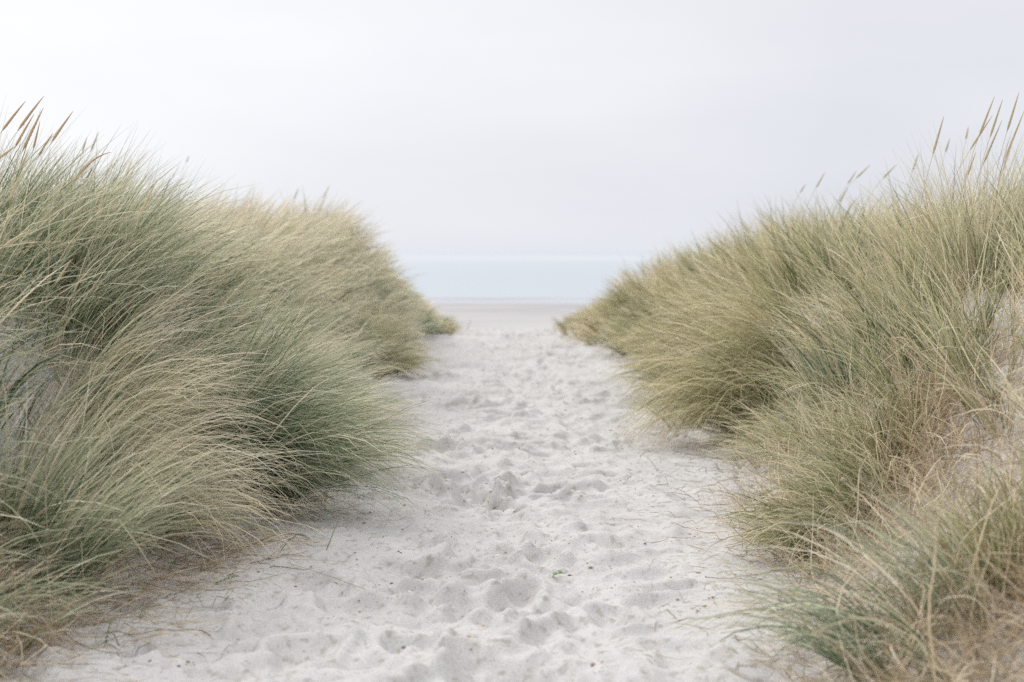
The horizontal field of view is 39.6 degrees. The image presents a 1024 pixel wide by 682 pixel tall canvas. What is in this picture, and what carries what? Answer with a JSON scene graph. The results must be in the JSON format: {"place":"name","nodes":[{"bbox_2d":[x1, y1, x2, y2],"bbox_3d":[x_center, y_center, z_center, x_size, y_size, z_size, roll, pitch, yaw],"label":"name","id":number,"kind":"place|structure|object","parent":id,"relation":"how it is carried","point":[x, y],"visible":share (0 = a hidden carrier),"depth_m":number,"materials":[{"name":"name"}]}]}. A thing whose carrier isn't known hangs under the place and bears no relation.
{"place":"outdoors","nodes":[
{"label":"outdoors","id":0,"kind":"place"},
{"bbox_2d":[0,248,317,617],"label":"dead grass","id":1,"kind":"structure","parent":0,"point":[6,334],"depth_m":7.15,"materials":[{"name":"plant"}]},
{"bbox_2d":[0,122,371,681],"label":"dune grass","id":2,"kind":"structure","parent":0,"point":[13,257],"depth_m":7.25,"materials":[{"name":"green plant"}]},
{"bbox_2d":[234,261,453,397],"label":"dead grass","id":3,"kind":"structure","parent":0,"point":[341,329],"depth_m":15.43,"materials":[{"name":"plant"}]},
{"bbox_2d":[17,379,776,681],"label":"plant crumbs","id":4,"kind":"object","parent":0,"point":[449,557],"visible":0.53,"depth_m":6.69,"materials":[{"name":"brown plant"}]},
{"bbox_2d":[0,275,1023,681],"bbox_3d":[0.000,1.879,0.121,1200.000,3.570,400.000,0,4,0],"label":"sand ground","id":5,"kind":"structure","parent":0,"point":[466,555],"depth_m":6.79,"materials":[{"name":"beige sand"}]},
{"bbox_2d":[0,146,15,157],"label":"seed head stalk","id":6,"kind":"object","parent":5,"relation":"on","point":[6,152],"visible":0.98,"depth_m":7.17,"materials":[{"name":"beige plant"}]},
{"bbox_2d":[1,177,18,221],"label":"seed head stalk","id":7,"kind":"object","parent":5,"relation":"on","point":[13,189],"visible":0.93,"depth_m":6.98,"materials":[{"name":"beige plant"}]},
{"bbox_2d":[1,101,25,131],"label":"seed head stalk","id":8,"kind":"object","parent":5,"relation":"on","point":[9,120],"visible":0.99,"depth_m":7.36,"materials":[{"name":"beige plant"}]},
{"bbox_2d":[3,150,28,214],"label":"seed head stalk","id":9,"kind":"object","parent":5,"relation":"on","point":[21,165],"visible":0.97,"depth_m":7.08,"materials":[{"name":"beige plant"}]},
{"bbox_2d":[1,230,31,248],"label":"seed head stalk","id":10,"kind":"object","parent":5,"relation":"on","point":[12,240],"visible":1,"depth_m":6.60,"materials":[{"name":"beige plant"}]},
{"bbox_2d":[0,114,33,176],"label":"seed head stalk","id":11,"kind":"object","parent":5,"relation":"on","point":[19,139],"visible":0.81,"depth_m":7.56,"materials":[{"name":"beige plant"}]},
{"bbox_2d":[0,96,43,158],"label":"seed head stalk","id":12,"kind":"object","parent":5,"relation":"on","point":[27,116],"visible":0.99,"depth_m":7.36,"materials":[{"name":"beige plant"}]},
{"bbox_2d":[2,109,42,205],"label":"seed head stalk","id":13,"kind":"object","parent":5,"relation":"on","point":[29,135],"visible":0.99,"depth_m":7.16,"materials":[{"name":"beige plant"}]},
{"bbox_2d":[25,122,39,187],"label":"seed head stalk","id":14,"kind":"object","parent":5,"relation":"on","point":[34,144],"visible":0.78,"depth_m":7.66,"materials":[{"name":"beige plant"}]},
{"bbox_2d":[15,133,52,205],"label":"seed head stalk","id":15,"kind":"object","parent":5,"relation":"on","point":[42,149],"visible":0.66,"depth_m":7.57,"materials":[{"name":"beige plant"}]},
{"bbox_2d":[13,260,70,371],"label":"seed head stalk","id":16,"kind":"object","parent":5,"relation":"on","point":[61,274],"visible":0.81,"depth_m":6.72,"materials":[{"name":"plant"}]},
{"bbox_2d":[15,112,72,233],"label":"seed head stalk","id":17,"kind":"object","parent":5,"relation":"on","point":[59,130],"visible":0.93,"depth_m":7.36,"materials":[{"name":"beige plant"}]},
{"bbox_2d":[25,152,110,265],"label":"seed head stalk","id":18,"kind":"object","parent":5,"relation":"on","point":[88,164],"visible":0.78,"depth_m":7.27,"materials":[{"name":"beige plant"}]},
{"bbox_2d":[0,104,156,326],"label":"marram tussock","id":19,"kind":"object","parent":5,"relation":"on","point":[42,177],"visible":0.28,"depth_m":7.53,"materials":[{"name":"green plant"}]},
{"bbox_2d":[0,471,159,677],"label":"marram tussock","id":20,"kind":"object","parent":5,"relation":"on","point":[14,645],"visible":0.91,"depth_m":5.31,"materials":[{"name":"green plant"}]},
{"bbox_2d":[77,132,98,196],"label":"seed head stalk","id":21,"kind":"object","parent":5,"relation":"on","point":[92,147],"visible":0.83,"depth_m":10.94,"materials":[{"name":"beige plant"}]},
{"bbox_2d":[72,190,104,343],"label":"seed head stalk","id":22,"kind":"object","parent":5,"relation":"on","point":[99,207],"visible":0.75,"depth_m":7.21,"materials":[{"name":"beige plant"}]},
{"bbox_2d":[104,617,112,646],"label":"green sprig","id":23,"kind":"object","parent":5,"relation":"on","point":[108,630],"visible":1,"depth_m":5.44,"materials":[{"name":"green plant"}]},
{"bbox_2d":[102,180,156,386],"bbox_3d":[-1.945,-0.232,7.241,0.331,1.178,0.014,1,4,14],"label":"seed head stalk","id":24,"kind":"object","parent":5,"relation":"on","point":[144,204],"visible":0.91,"depth_m":7.19,"materials":[{"name":"beige plant"}]},
{"bbox_2d":[0,345,265,617],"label":"marram tussock","id":25,"kind":"object","parent":5,"relation":"on","point":[136,514],"visible":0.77,"depth_m":5.90,"materials":[{"name":"green plant"}]},
{"bbox_2d":[126,632,185,663],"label":"loose stalk","id":26,"kind":"object","parent":5,"relation":"on","point":[157,647],"visible":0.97,"depth_m":5.30,"materials":[{"name":"plant"}]},
{"bbox_2d":[129,629,210,635],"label":"loose stalk","id":27,"kind":"object","parent":5,"relation":"on","point":[173,630],"visible":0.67,"depth_m":5.62,"materials":[{"name":"beige plant"}]},
{"bbox_2d":[0,362,348,681],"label":"straw fringe","id":28,"kind":"object","parent":5,"relation":"on","point":[169,573],"visible":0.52,"depth_m":6.12,"materials":[{"name":"beige plant"}]},
{"bbox_2d":[2,260,356,584],"bbox_3d":[-1.661,0.315,6.954,1.927,1.464,2.007,-1,4,-19],"label":"marram tussock","id":29,"kind":"object","parent":5,"relation":"on","point":[172,386],"visible":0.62,"depth_m":6.86,"materials":[{"name":"green plant"}]},
{"bbox_2d":[215,575,238,583],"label":"green sprig","id":30,"kind":"object","parent":5,"relation":"on","point":[228,578],"visible":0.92,"depth_m":6.44,"materials":[{"name":"green plant"}]},
{"bbox_2d":[73,172,463,427],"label":"dune grass","id":31,"kind":"structure","parent":5,"relation":"on","point":[331,251],"depth_m":15.43,"materials":[{"name":"green plant"}]},
{"bbox_2d":[137,255,470,530],"bbox_3d":[-1.378,0.257,8.047,2.326,1.481,2.117,0,4,0],"label":"marram tussock","id":32,"kind":"object","parent":5,"relation":"on","point":[320,434],"visible":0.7,"depth_m":7.89,"materials":[{"name":"green plant"}]},
{"bbox_2d":[181,274,454,486],"bbox_3d":[-1.357,0.232,9.387,2.047,1.371,2.007,0,4,0],"label":"marram tussock","id":33,"kind":"object","parent":5,"relation":"on","point":[343,395],"visible":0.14,"depth_m":9.32,"materials":[{"name":"green plant"}]},
{"bbox_2d":[326,513,341,549],"bbox_3d":[-0.876,0.938,6.999,0.091,0.179,0.005,-3,5,-36],"label":"standing blade","id":34,"kind":"object","parent":5,"relation":"on","point":[333,532],"visible":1,"depth_m":6.99,"materials":[{"name":"green plant"}]},
{"bbox_2d":[338,298,448,378],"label":"marram tussock","id":35,"kind":"object","parent":5,"relation":"on","point":[406,359],"visible":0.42,"depth_m":16.55,"materials":[{"name":"green plant"}]},
{"bbox_2d":[428,316,471,334],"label":"marram tussock","id":36,"kind":"object","parent":5,"relation":"on","point":[453,329],"visible":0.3,"depth_m":25.18,"materials":[{"name":"green plant"}]},
{"bbox_2d":[0,400,977,681],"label":"straw litter","id":37,"kind":"object","parent":5,"relation":"on","point":[440,608],"visible":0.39,"depth_m":6.50,"materials":[{"name":"brown plant"}]},
{"bbox_2d":[545,306,620,336],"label":"marram tussock","id":38,"kind":"object","parent":5,"relation":"on","point":[562,329],"visible":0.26,"depth_m":24.55,"materials":[{"name":"green plant"}]},
{"bbox_2d":[591,266,753,402],"bbox_3d":[1.781,-0.079,14.153,2.101,1.347,1.914,0,4,0],"label":"marram tussock","id":39,"kind":"object","parent":5,"relation":"on","point":[662,341],"visible":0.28,"depth_m":14.04,"materials":[{"name":"green plant"}]},
{"bbox_2d":[686,667,724,670],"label":"loose stalk","id":40,"kind":"object","parent":5,"relation":"on","point":[708,667],"visible":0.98,"depth_m":5.05,"materials":[{"name":"beige plant"}]},
{"bbox_2d":[607,218,866,452],"bbox_3d":[1.738,-0.105,10.889,2.319,1.795,2.226,-2,4,-23],"label":"marram tussock","id":41,"kind":"object","parent":5,"relation":"on","point":[699,395],"visible":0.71,"depth_m":10.75,"materials":[{"name":"green plant"}]},
{"bbox_2d":[554,161,1011,427],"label":"dune grass","id":42,"kind":"structure","parent":5,"relation":"on","point":[610,320],"depth_m":14.65,"materials":[{"name":"green plant"}]},
{"bbox_2d":[828,409,837,571],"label":"dried flower stalk","id":43,"kind":"object","parent":5,"relation":"on","point":[835,410],"visible":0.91,"depth_m":6.35,"materials":[{"name":"brown plant"}]},
{"bbox_2d":[836,477,844,584],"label":"dried flower stalk","id":44,"kind":"object","parent":5,"relation":"on","point":[842,479],"visible":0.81,"depth_m":6.06,"materials":[{"name":"brown plant"}]},
{"bbox_2d":[667,324,1023,681],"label":"straw fringe","id":45,"kind":"object","parent":5,"relation":"on","point":[745,574],"visible":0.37,"depth_m":6.24,"materials":[{"name":"plant"}]},
{"bbox_2d":[668,420,1023,681],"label":"marram tussock","id":46,"kind":"object","parent":5,"relation":"on","point":[864,641],"visible":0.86,"depth_m":4.85,"materials":[{"name":"green plant"}]},
{"bbox_2d":[830,165,869,219],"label":"seed head stalk","id":47,"kind":"object","parent":5,"relation":"on","point":[856,177],"visible":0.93,"depth_m":12.94,"materials":[{"name":"beige plant"}]},
{"bbox_2d":[750,276,962,448],"bbox_3d":[2.122,0.083,8.578,1.328,1.226,1.318,0,4,0],"label":"marram tussock","id":48,"kind":"object","parent":5,"relation":"on","point":[828,371],"visible":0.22,"depth_m":8.64,"materials":[{"name":"green plant"}]},
{"bbox_2d":[701,342,1023,569],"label":"marram tussock","id":49,"kind":"object","parent":5,"relation":"on","point":[811,487],"visible":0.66,"depth_m":6.76,"materials":[{"name":"green plant"}]},
{"bbox_2d":[712,186,1023,681],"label":"tangled stems","id":50,"kind":"object","parent":5,"relation":"on","point":[939,474],"visible":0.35,"depth_m":6.23,"materials":[{"name":"plant"}]},
{"bbox_2d":[718,324,1019,555],"bbox_3d":[1.840,0.447,7.205,1.475,1.172,1.607,0,4,0],"label":"marram tussock","id":51,"kind":"object","parent":5,"relation":"on","point":[853,433],"visible":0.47,"depth_m":7.21,"materials":[{"name":"green plant"}]},
{"bbox_2d":[857,164,896,222],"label":"seed head stalk","id":52,"kind":"object","parent":5,"relation":"on","point":[886,174],"visible":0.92,"depth_m":12.55,"materials":[{"name":"beige plant"}]},
{"bbox_2d":[906,153,918,191],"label":"seed head stalk","id":53,"kind":"object","parent":5,"relation":"on","point":[914,166],"visible":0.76,"depth_m":12.14,"materials":[{"name":"beige plant"}]},
{"bbox_2d":[910,117,943,312],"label":"seed head stalk","id":54,"kind":"object","parent":5,"relation":"on","point":[936,142],"visible":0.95,"depth_m":8.37,"materials":[{"name":"beige plant"}]},
{"bbox_2d":[846,428,1023,663],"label":"marram tussock","id":55,"kind":"object","parent":5,"relation":"on","point":[1013,527],"visible":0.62,"depth_m":5.00,"materials":[{"name":"green plant"}]},
{"bbox_2d":[893,116,1023,312],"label":"marram tussock","id":56,"kind":"object","parent":5,"relation":"on","point":[1021,211],"visible":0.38,"depth_m":8.32,"materials":[{"name":"green plant"}]},
{"bbox_2d":[932,115,992,274],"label":"seed head stalk","id":57,"kind":"object","parent":5,"relation":"on","point":[976,139],"visible":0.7,"depth_m":8.47,"materials":[{"name":"beige plant"}]},
{"bbox_2d":[957,127,968,192],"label":"seed head stalk","id":58,"kind":"object","parent":5,"relation":"on","point":[963,151],"visible":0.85,"depth_m":11.95,"materials":[{"name":"beige plant"}]},
{"bbox_2d":[956,152,975,210],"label":"seed head stalk","id":59,"kind":"object","parent":5,"relation":"on","point":[969,169],"visible":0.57,"depth_m":8.96,"materials":[{"name":"beige plant"}]},
{"bbox_2d":[952,96,994,265],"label":"seed head stalk","id":60,"kind":"object","parent":5,"relation":"on","point":[983,124],"visible":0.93,"depth_m":8.35,"materials":[{"name":"beige plant"}]},
{"bbox_2d":[964,121,1001,221],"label":"seed head stalk","id":61,"kind":"object","parent":5,"relation":"on","point":[988,151],"visible":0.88,"depth_m":8.46,"materials":[{"name":"beige plant"}]},
{"bbox_2d":[966,99,1002,297],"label":"seed head stalk","id":62,"kind":"object","parent":5,"relation":"on","point":[993,126],"visible":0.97,"depth_m":8.26,"materials":[{"name":"beige plant"}]},
{"bbox_2d":[985,395,995,549],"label":"dried flower stalk","id":63,"kind":"object","parent":5,"relation":"on","point":[992,397],"visible":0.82,"depth_m":5.04,"materials":[{"name":"beige plant"}]},
{"bbox_2d":[987,93,1018,226],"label":"seed head stalk","id":64,"kind":"object","parent":5,"relation":"on","point":[1010,120],"visible":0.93,"depth_m":8.35,"materials":[{"name":"beige plant"}]},
{"bbox_2d":[982,112,1023,245],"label":"seed head stalk","id":65,"kind":"object","parent":5,"relation":"on","point":[1009,149],"visible":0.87,"depth_m":8.36,"materials":[{"name":"beige plant"}]},
{"bbox_2d":[0,0,1023,249],"label":"sky","id":66,"kind":"structure","parent":0,"point":[467,124],"materials":[{"name":"white"}]},
{"bbox_2d":[370,250,732,302],"bbox_3d":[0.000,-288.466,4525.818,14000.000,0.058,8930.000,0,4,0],"label":"sea","id":67,"kind":"structure","parent":0,"point":[584,274],"depth_m":208.76,"materials":[{"name":"liquid"}]},
{"bbox_2d":[555,245,897,424],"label":"dead grass","id":68,"kind":"structure","parent":0,"point":[696,311],"depth_m":19.49,"materials":[{"name":"plant"}]},
{"bbox_2d":[686,127,1023,681],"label":"dune grass","id":69,"kind":"structure","parent":0,"point":[892,254],"depth_m":8.56,"materials":[{"name":"green plant"}]},
{"bbox_2d":[723,238,1023,681],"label":"dead grass","id":70,"kind":"structure","parent":0,"point":[980,670],"depth_m":5.68,"materials":[{"name":"plant"}]}
]}

